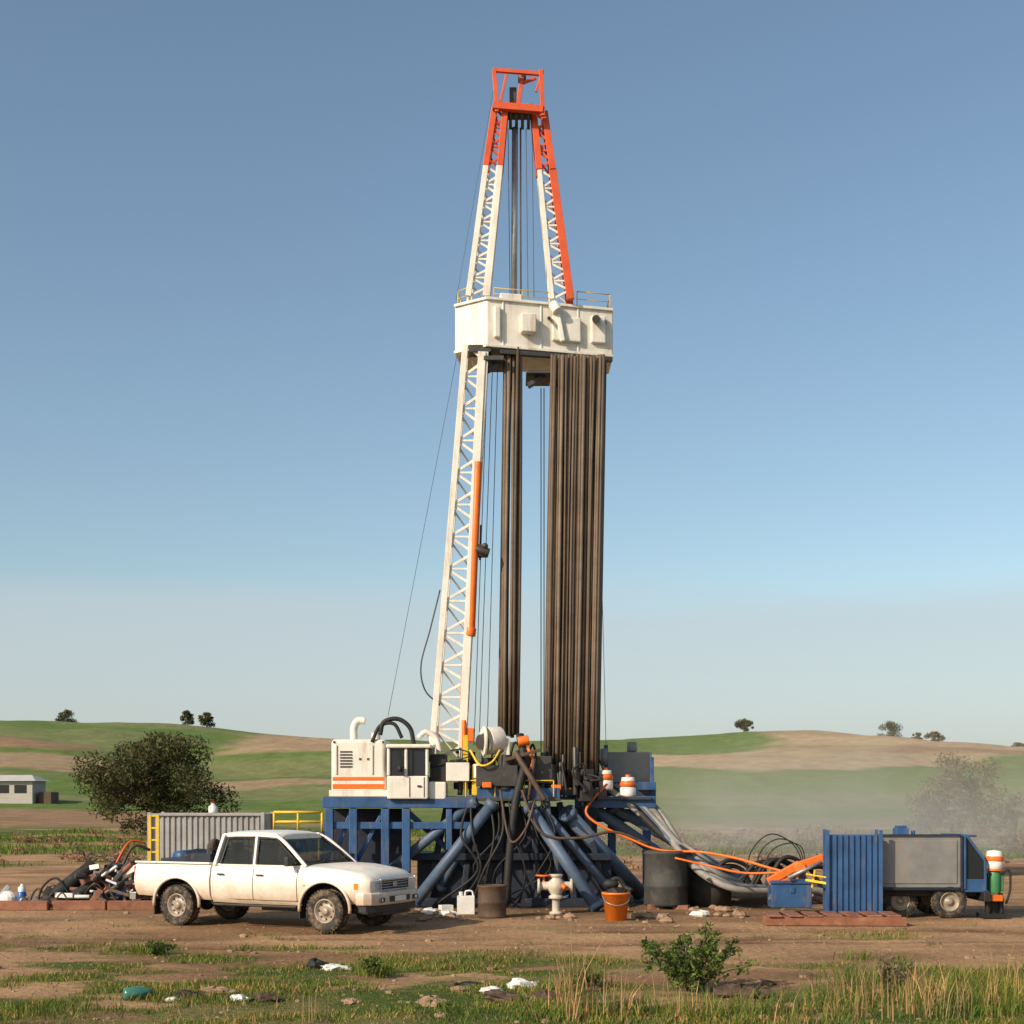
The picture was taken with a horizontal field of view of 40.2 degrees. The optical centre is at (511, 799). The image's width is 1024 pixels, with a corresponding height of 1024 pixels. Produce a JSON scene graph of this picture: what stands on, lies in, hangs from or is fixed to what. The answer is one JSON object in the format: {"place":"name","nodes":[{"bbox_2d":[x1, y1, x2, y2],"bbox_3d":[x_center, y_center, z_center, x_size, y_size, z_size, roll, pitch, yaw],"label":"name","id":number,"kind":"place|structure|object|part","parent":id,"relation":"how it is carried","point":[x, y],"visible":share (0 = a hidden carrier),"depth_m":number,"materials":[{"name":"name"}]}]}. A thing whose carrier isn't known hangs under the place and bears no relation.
{"place":"outdoors","nodes":[
{"label":"outdoors","id":0,"kind":"place"},
{"bbox_2d":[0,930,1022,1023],"bbox_3d":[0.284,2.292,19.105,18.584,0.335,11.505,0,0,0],"label":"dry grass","id":1,"kind":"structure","parent":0,"point":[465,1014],"depth_m":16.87,"materials":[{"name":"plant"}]},
{"bbox_2d":[0,720,1023,1023],"bbox_3d":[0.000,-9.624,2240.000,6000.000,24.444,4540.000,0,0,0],"label":"ground","id":2,"kind":"structure","parent":0,"point":[760,782],"depth_m":29.21,"materials":[{"name":"soil"}]},
{"bbox_2d":[0,890,28,900],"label":"white sack","id":3,"kind":"object","parent":2,"relation":"on","point":[8,895],"visible":0.48,"depth_m":31.23,"materials":[{"name":"fabric"}]},
{"bbox_2d":[17,884,26,900],"bbox_3d":[-10.967,2.112,31.333,0.200,0.475,0.198,0,0,0],"label":"bottle","id":4,"kind":"object","parent":2,"relation":"on","point":[22,892],"visible":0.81,"depth_m":31.26,"materials":[{"name":"blue plastic"}]},
{"bbox_2d":[0,781,45,803],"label":"walls","id":5,"kind":"structure","parent":2,"relation":"on","point":[33,789],"depth_m":175.00,"materials":[{"name":"white paint"}]},
{"bbox_2d":[0,785,25,792],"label":"openings","id":6,"kind":"object","parent":5,"relation":"attached to","point":[17,788],"visible":1,"depth_m":174.94,"materials":[{"name":"black glass"}]},
{"bbox_2d":[0,775,51,781],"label":"roof","id":7,"kind":"structure","parent":5,"relation":"on","point":[18,778],"depth_m":176.17,"materials":[{"name":"grey metal"}]},
{"bbox_2d":[38,792,58,803],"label":"annex","id":8,"kind":"object","parent":2,"relation":"on","point":[48,797],"visible":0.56,"depth_m":176.00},
{"bbox_2d":[55,709,76,721],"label":"hill tree","id":9,"kind":"object","parent":2,"relation":"on","point":[65,717],"visible":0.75,"depth_m":404.09,"materials":[{"name":"green plant"}]},
{"bbox_2d":[0,840,151,907],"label":"scrap heap","id":10,"kind":"object","parent":2,"relation":"on","point":[93,877],"visible":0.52,"depth_m":30.57,"materials":[{"name":"metal"}]},
{"bbox_2d":[0,900,153,910],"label":"timber edging","id":11,"kind":"object","parent":2,"relation":"on","point":[78,905],"visible":0.84,"depth_m":29.80,"materials":[{"name":"red wood"}]},
{"bbox_2d":[110,869,125,899],"bbox_3d":[-8.735,1.923,31.038,0.360,0.855,0.356,0,0,0],"label":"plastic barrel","id":12,"kind":"object","parent":2,"relation":"on","point":[111,884],"visible":0.15,"depth_m":30.92,"materials":[{"name":"blue plastic"}]},
{"bbox_2d":[123,986,152,999],"bbox_3d":[-4.372,2.257,16.372,0.338,0.164,0.150,0,0,-17],"label":"glass bottle","id":13,"kind":"object","parent":2,"relation":"on","point":[128,992],"visible":0.99,"depth_m":16.31,"materials":[{"name":"teal glass"}]},
{"bbox_2d":[148,815,159,860],"bbox_3d":[-8.183,0.972,32.000,0.243,1.257,0.060,0,0,0],"label":"yellow ladder frame","id":14,"kind":"object","parent":2,"relation":"on","point":[157,839],"visible":0.88,"depth_m":31.97,"materials":[{"name":"paint"}]},
{"bbox_2d":[69,726,243,834],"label":"tree","id":15,"kind":"object","parent":2,"relation":"on","point":[144,766],"visible":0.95,"depth_m":90.06,"materials":[{"name":"green plant"}]},
{"bbox_2d":[142,939,177,955],"bbox_3d":[-5.334,2.254,21.235,0.550,0.298,0.438,0,0,0],"label":"weed plant","id":16,"kind":"object","parent":2,"relation":"on","point":[153,950],"visible":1,"depth_m":21.20,"materials":[{"name":"green plant"}]},
{"bbox_2d":[165,997,179,1001],"bbox_3d":[-3.954,2.322,16.295,0.180,0.076,0.139,0,0,0],"label":"plastic bag","id":17,"kind":"object","parent":2,"relation":"on","point":[167,999],"visible":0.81,"depth_m":16.25,"materials":[{"name":"white plastic"}]},
{"bbox_2d":[170,989,201,998],"bbox_3d":[-3.854,2.308,16.533,0.365,0.146,0.161,0,0,0],"label":"dark clod","id":18,"kind":"object","parent":2,"relation":"on","point":[185,992],"visible":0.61,"depth_m":16.48,"materials":[{"name":"black soil"}]},
{"bbox_2d":[180,710,194,724],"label":"hill tree","id":19,"kind":"object","parent":2,"relation":"on","point":[187,717],"visible":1,"depth_m":407.64,"materials":[{"name":"green plant"}]},
{"bbox_2d":[198,712,215,726],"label":"hill tree","id":20,"kind":"object","parent":2,"relation":"on","point":[208,718],"visible":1,"depth_m":404.12,"materials":[{"name":"green plant"}]},
{"bbox_2d":[147,812,272,860],"bbox_3d":[-7.329,1.290,34.200,2.810,1.990,1.400,0,0,0],"label":"grey container","id":21,"kind":"object","parent":2,"relation":"on","point":[184,831],"visible":0.34,"depth_m":33.56,"materials":[{"name":"metal"}]},
{"bbox_2d":[208,802,217,812],"bbox_3d":[-7.240,0.185,33.900,0.220,0.270,0.220,0,0,0],"label":"water jug","id":22,"kind":"object","parent":21,"relation":"on","point":[212,807],"visible":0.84,"depth_m":33.82,"materials":[{"name":"white plastic"}]},
{"bbox_2d":[198,986,238,995],"bbox_3d":[-3.534,2.313,16.890,0.492,0.154,0.271,0,0,0],"label":"rock","id":23,"kind":"object","parent":2,"relation":"on","point":[214,988],"visible":0.67,"depth_m":16.82,"materials":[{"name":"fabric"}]},
{"bbox_2d":[230,994,250,1000],"bbox_3d":[-3.198,2.329,16.448,0.258,0.098,0.169,0,0,0],"label":"plastic bag","id":24,"kind":"object","parent":2,"relation":"on","point":[239,996],"visible":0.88,"depth_m":16.41,"materials":[{"name":"white plastic"}]},
{"bbox_2d":[251,993,281,1001],"bbox_3d":[-2.928,2.348,16.617,0.403,0.126,0.206,0,0,0],"label":"brown rag","id":25,"kind":"object","parent":2,"relation":"on","point":[267,997],"visible":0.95,"depth_m":16.57,"materials":[{"name":"brown fabric"}]},
{"bbox_2d":[130,830,417,932],"bbox_3d":[-4.484,1.457,26.290,5.551,1.786,2.194,0,0,26],"label":"pickup truck","id":26,"kind":"object","parent":2,"relation":"on","point":[331,889],"visible":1,"depth_m":25.54,"materials":[{"name":"white paint"}]},
{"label":"windows","id":27,"kind":"part","parent":26,"relation":"part of","materials":[{"name":"black glass"}]},
{"bbox_2d":[273,811,324,847],"bbox_3d":[-5.160,1.306,33.700,1.364,2.088,1.100,0,0,0],"label":"yellow guard rail","id":28,"kind":"object","parent":2,"relation":"on","point":[297,821],"visible":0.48,"depth_m":33.18,"materials":[{"name":"metal"}]},
{"bbox_2d":[307,958,329,968],"bbox_3d":[-2.756,2.346,19.926,0.342,0.208,0.274,0,0,0],"label":"dark cloth","id":29,"kind":"object","parent":2,"relation":"on","point":[313,963],"visible":0.67,"depth_m":19.85,"materials":[{"name":"black fabric"}]},
{"bbox_2d":[320,963,351,970],"bbox_3d":[-2.493,2.362,19.708,0.453,0.128,0.272,0,0,0],"label":"plastic bag","id":30,"kind":"object","parent":2,"relation":"on","point":[331,966],"visible":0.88,"depth_m":19.64,"materials":[{"name":"white plastic"}]},
{"bbox_2d":[341,997,361,1004],"bbox_3d":[-1.887,2.369,16.464,0.248,0.102,0.213,0,0,0],"label":"rock","id":31,"kind":"object","parent":2,"relation":"on","point":[349,1001],"visible":1,"depth_m":16.41,"materials":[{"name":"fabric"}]},
{"bbox_2d":[358,954,385,976],"bbox_3d":[-1.874,2.220,18.828,0.412,0.331,0.340,0,0,16],"label":"weed plant","id":32,"kind":"object","parent":2,"relation":"on","point":[372,968],"visible":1,"depth_m":18.80,"materials":[{"name":"green plant"}]},
{"bbox_2d":[415,995,446,1006],"bbox_3d":[-0.924,2.307,15.970,0.370,0.178,0.206,0,0,0],"label":"rock","id":33,"kind":"object","parent":2,"relation":"on","point":[432,1002],"visible":0.8,"depth_m":15.93,"materials":[{"name":"stone"}]},
{"bbox_2d":[447,980,460,985],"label":"dark clod","id":34,"kind":"object","parent":2,"relation":"on","point":[452,983],"visible":0.71,"depth_m":17.65,"materials":[{"name":"brown soil"}]},
{"bbox_2d":[438,890,474,913],"bbox_3d":[-1.146,2.100,28.930,0.756,0.500,0.340,0,0,0],"label":"jerry can","id":35,"kind":"object","parent":2,"relation":"on","point":[465,904],"visible":0.94,"depth_m":28.76,"materials":[{"name":"white plastic"}]},
{"bbox_2d":[450,985,468,990],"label":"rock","id":36,"kind":"object","parent":2,"relation":"on","point":[458,987],"visible":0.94,"depth_m":17.12,"materials":[{"name":"stone"}]},
{"bbox_2d":[460,981,483,985],"bbox_3d":[-0.506,2.336,17.785,0.314,0.075,0.163,0,0,-7],"label":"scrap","id":37,"kind":"object","parent":2,"relation":"on","point":[468,983],"visible":0.71,"depth_m":17.76,"materials":[{"name":"black fabric"}]},
{"bbox_2d":[479,986,502,992],"bbox_3d":[-0.250,2.322,17.042,0.306,0.128,0.209,0,0,0],"label":"plastic bag","id":38,"kind":"object","parent":2,"relation":"on","point":[482,990],"visible":0.52,"depth_m":17.00,"materials":[{"name":"white plastic"}]},
{"bbox_2d":[477,884,506,918],"bbox_3d":[-0.398,2.025,28.031,0.600,0.650,0.600,0,0,0],"label":"rusty drum","id":39,"kind":"object","parent":2,"relation":"on","point":[492,902],"visible":1,"depth_m":27.79,"materials":[{"name":"brown metal"}]},
{"bbox_2d":[483,989,503,994],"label":"dark clod","id":40,"kind":"object","parent":2,"relation":"on","point":[490,991],"visible":0.36,"depth_m":16.86,"materials":[{"name":"brown soil"}]},
{"bbox_2d":[483,991,528,1001],"bbox_3d":[-0.070,2.325,16.448,0.543,0.154,0.219,0,0,0],"label":"dark clod","id":41,"kind":"object","parent":2,"relation":"on","point":[502,996],"visible":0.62,"depth_m":16.40,"materials":[{"name":"brown soil"}]},
{"bbox_2d":[506,978,538,988],"bbox_3d":[0.134,2.304,17.500,0.425,0.172,0.246,0,0,0],"label":"plastic bag","id":42,"kind":"object","parent":2,"relation":"on","point":[518,981],"visible":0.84,"depth_m":17.43,"materials":[{"name":"white plastic"}]},
{"bbox_2d":[322,67,741,911],"bbox_3d":[0.603,-7.138,31.680,10.162,19.070,4.886,0,0,0],"label":"drilling rig","id":43,"kind":"object","parent":2,"relation":"on","point":[380,785],"visible":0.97,"depth_m":31.05,"materials":[{"name":"white paint"}]},
{"bbox_2d":[530,989,560,1000],"bbox_3d":[0.405,2.314,16.456,0.386,0.179,0.234,0,0,0],"label":"dark clod","id":44,"kind":"object","parent":2,"relation":"on","point":[544,992],"visible":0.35,"depth_m":16.40,"materials":[{"name":"brown soil"}]},
{"bbox_2d":[536,874,572,914],"bbox_3d":[0.867,1.940,28.828,0.760,0.820,0.402,0,0,0],"label":"wellhead valve","id":45,"kind":"object","parent":2,"relation":"on","point":[555,885],"visible":0.99,"depth_m":28.76,"materials":[{"name":"beige metal"}]},
{"bbox_2d":[111,916,1023,1023],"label":"dry stalks","id":46,"kind":"object","parent":2,"relation":"on","point":[586,1001],"visible":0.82,"depth_m":15.24,"materials":[{"name":"beige plant"}]},
{"bbox_2d":[399,904,749,922],"bbox_3d":[1.251,2.300,28.497,7.115,0.202,3.920,0,0,0],"label":"rubble pile","id":47,"kind":"object","parent":2,"relation":"on","point":[660,915],"visible":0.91,"depth_m":28.01,"materials":[{"name":"stone"}]},
{"bbox_2d":[571,956,604,987],"bbox_3d":[0.930,2.160,17.340,0.447,0.476,0.305,0,0,-20],"label":"weed plant","id":48,"kind":"object","parent":2,"relation":"on","point":[589,976],"visible":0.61,"depth_m":17.29,"materials":[{"name":"green plant"}]},
{"bbox_2d":[587,986,604,991],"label":"dark clod","id":49,"kind":"object","parent":2,"relation":"on","point":[596,987],"visible":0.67,"depth_m":17.21,"materials":[{"name":"brown soil"}]},
{"bbox_2d":[602,876,632,920],"bbox_3d":[2.022,1.915,27.175,0.565,0.870,0.588,0,0,-22],"label":"orange bucket","id":50,"kind":"object","parent":2,"relation":"on","point":[616,898],"visible":0.98,"depth_m":27.03,"materials":[{"name":"plastic"}]},
{"bbox_2d":[499,783,822,902],"bbox_3d":[4.851,0.954,31.244,9.177,2.861,5.271,0,0,-43],"label":"hose bundle","id":51,"kind":"object","parent":2,"relation":"on","point":[656,821],"visible":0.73,"depth_m":30.70,"materials":[{"name":"black rubber"}]},
{"bbox_2d":[643,849,730,909],"bbox_3d":[3.861,1.730,30.849,2.338,1.280,1.138,0,0,-44],"label":"rubber water tank","id":52,"kind":"object","parent":2,"relation":"on","point":[670,880],"visible":0.79,"depth_m":30.13,"materials":[{"name":"black rubber"}]},
{"bbox_2d":[639,921,755,991],"bbox_3d":[2.257,1.910,17.188,1.412,0.892,1.142,0,0,0],"label":"green shrub","id":53,"kind":"object","parent":2,"relation":"on","point":[678,971],"visible":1,"depth_m":17.06,"materials":[{"name":"green plant"}]},
{"bbox_2d":[734,718,753,731],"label":"hill tree","id":54,"kind":"object","parent":2,"relation":"on","point":[744,724],"visible":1,"depth_m":397.01,"materials":[{"name":"green plant"}]},
{"bbox_2d":[713,983,775,998],"bbox_3d":[2.763,2.290,16.630,0.760,0.228,0.419,0,0,0],"label":"dark clod","id":55,"kind":"object","parent":2,"relation":"on","point":[725,987],"visible":0.72,"depth_m":16.53,"materials":[{"name":"brown soil"}]},
{"bbox_2d":[758,980,776,985],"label":"dark clod","id":56,"kind":"object","parent":2,"relation":"on","point":[765,983],"visible":0.94,"depth_m":17.70,"materials":[{"name":"brown soil"}]},
{"bbox_2d":[769,998,787,1004],"bbox_3d":[3.082,2.327,16.107,0.271,0.101,0.142,0,0,0],"label":"dark clod","id":57,"kind":"object","parent":2,"relation":"on","point":[778,1000],"visible":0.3,"depth_m":16.07,"materials":[{"name":"brown soil"}]},
{"bbox_2d":[766,875,811,907],"bbox_3d":[5.693,1.865,28.712,0.880,0.650,0.660,0,0,3],"label":"blue tool box","id":58,"kind":"object","parent":2,"relation":"on","point":[793,893],"visible":0.88,"depth_m":28.41,"materials":[{"name":"metal"}]},
{"bbox_2d":[762,911,906,925],"bbox_3d":[6.082,2.241,26.503,2.704,0.198,1.083,0,0,0],"label":"timber skid","id":59,"kind":"object","parent":2,"relation":"on","point":[828,918],"visible":1,"depth_m":26.04,"materials":[{"name":"red wood"}]},
{"bbox_2d":[823,829,882,914],"bbox_3d":[6.756,1.420,27.792,1.080,1.660,0.830,0,0,8],"label":"blue container","id":60,"kind":"object","parent":2,"relation":"on","point":[853,869],"visible":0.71,"depth_m":27.44,"materials":[{"name":"metal"}]},
{"bbox_2d":[766,854,825,899],"bbox_3d":[6.074,1.567,28.357,1.729,0.994,0.849,0,0,40],"label":"orange hydraulic arm","id":61,"kind":"object","parent":60,"relation":"attached to","point":[801,866],"visible":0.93,"depth_m":28.42},
{"bbox_2d":[876,721,902,736],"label":"hill tree","id":62,"kind":"object","parent":2,"relation":"on","point":[891,728],"visible":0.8,"depth_m":403.64,"materials":[{"name":"green plant"}]},
{"bbox_2d":[875,955,912,993],"bbox_3d":[4.581,2.113,16.844,0.440,0.482,0.389,0,0,42],"label":"weed plant","id":63,"kind":"object","parent":2,"relation":"on","point":[895,971],"visible":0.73,"depth_m":16.84,"materials":[{"name":"green plant"}]},
{"bbox_2d":[911,732,922,738],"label":"hill tree","id":64,"kind":"object","parent":2,"relation":"on","point":[918,735],"visible":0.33,"depth_m":409.17,"materials":[{"name":"green plant"}]},
{"bbox_2d":[878,825,990,918],"bbox_3d":[8.273,1.433,28.342,2.275,1.835,1.750,0,0,0],"label":"service truck","id":65,"kind":"object","parent":2,"relation":"on","point":[943,875],"visible":0.84,"depth_m":27.60,"materials":[{"name":"grey metal"}]},
{"bbox_2d":[923,731,945,741],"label":"hill tree","id":66,"kind":"object","parent":2,"relation":"on","point":[935,734],"visible":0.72,"depth_m":401.45,"materials":[{"name":"green plant"}]},
{"bbox_2d":[894,751,1023,834],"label":"tree","id":67,"kind":"object","parent":2,"relation":"on","point":[956,796],"visible":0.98,"depth_m":87.25,"materials":[{"name":"grey plant"}]},
{"bbox_2d":[976,850,1011,917],"bbox_3d":[9.588,1.660,27.795,0.560,1.340,0.555,0,0,0],"label":"filter pump unit","id":68,"kind":"object","parent":2,"relation":"on","point":[994,907],"visible":0.95,"depth_m":27.64,"materials":[{"name":"green plastic"}]},
{"bbox_2d":[982,794,1023,836],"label":"bush","id":69,"kind":"object","parent":2,"relation":"on","point":[999,824],"visible":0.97,"depth_m":79.81,"materials":[{"name":"green plant"}]},
{"bbox_2d":[1011,742,1023,746],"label":"hill tree","id":70,"kind":"object","parent":2,"relation":"on","point":[1017,744],"visible":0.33,"depth_m":409.31,"materials":[{"name":"green plant"}]},
{"bbox_2d":[0,930,1023,1023],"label":"grass","id":71,"kind":"structure","parent":0,"point":[240,980],"depth_m":17.02,"materials":[{"name":"green plant"}]},
{"bbox_2d":[0,866,1023,1023],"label":"tall grass","id":72,"kind":"structure","parent":0,"point":[383,973],"depth_m":15.78,"materials":[{"name":"green plant"}]},
{"bbox_2d":[0,822,1023,869],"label":"grass","id":73,"kind":"structure","parent":0,"point":[415,832],"depth_m":70.64,"materials":[{"name":"green plant"}]},
{"bbox_2d":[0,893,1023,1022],"bbox_3d":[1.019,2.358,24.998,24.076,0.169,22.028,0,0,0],"label":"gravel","id":74,"kind":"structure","parent":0,"point":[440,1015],"depth_m":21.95,"materials":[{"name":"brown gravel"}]},
{"bbox_2d":[0,0,1023,746],"label":"sky","id":75,"kind":"structure","parent":0,"point":[233,233],"materials":[{"name":"blue"}]}
]}

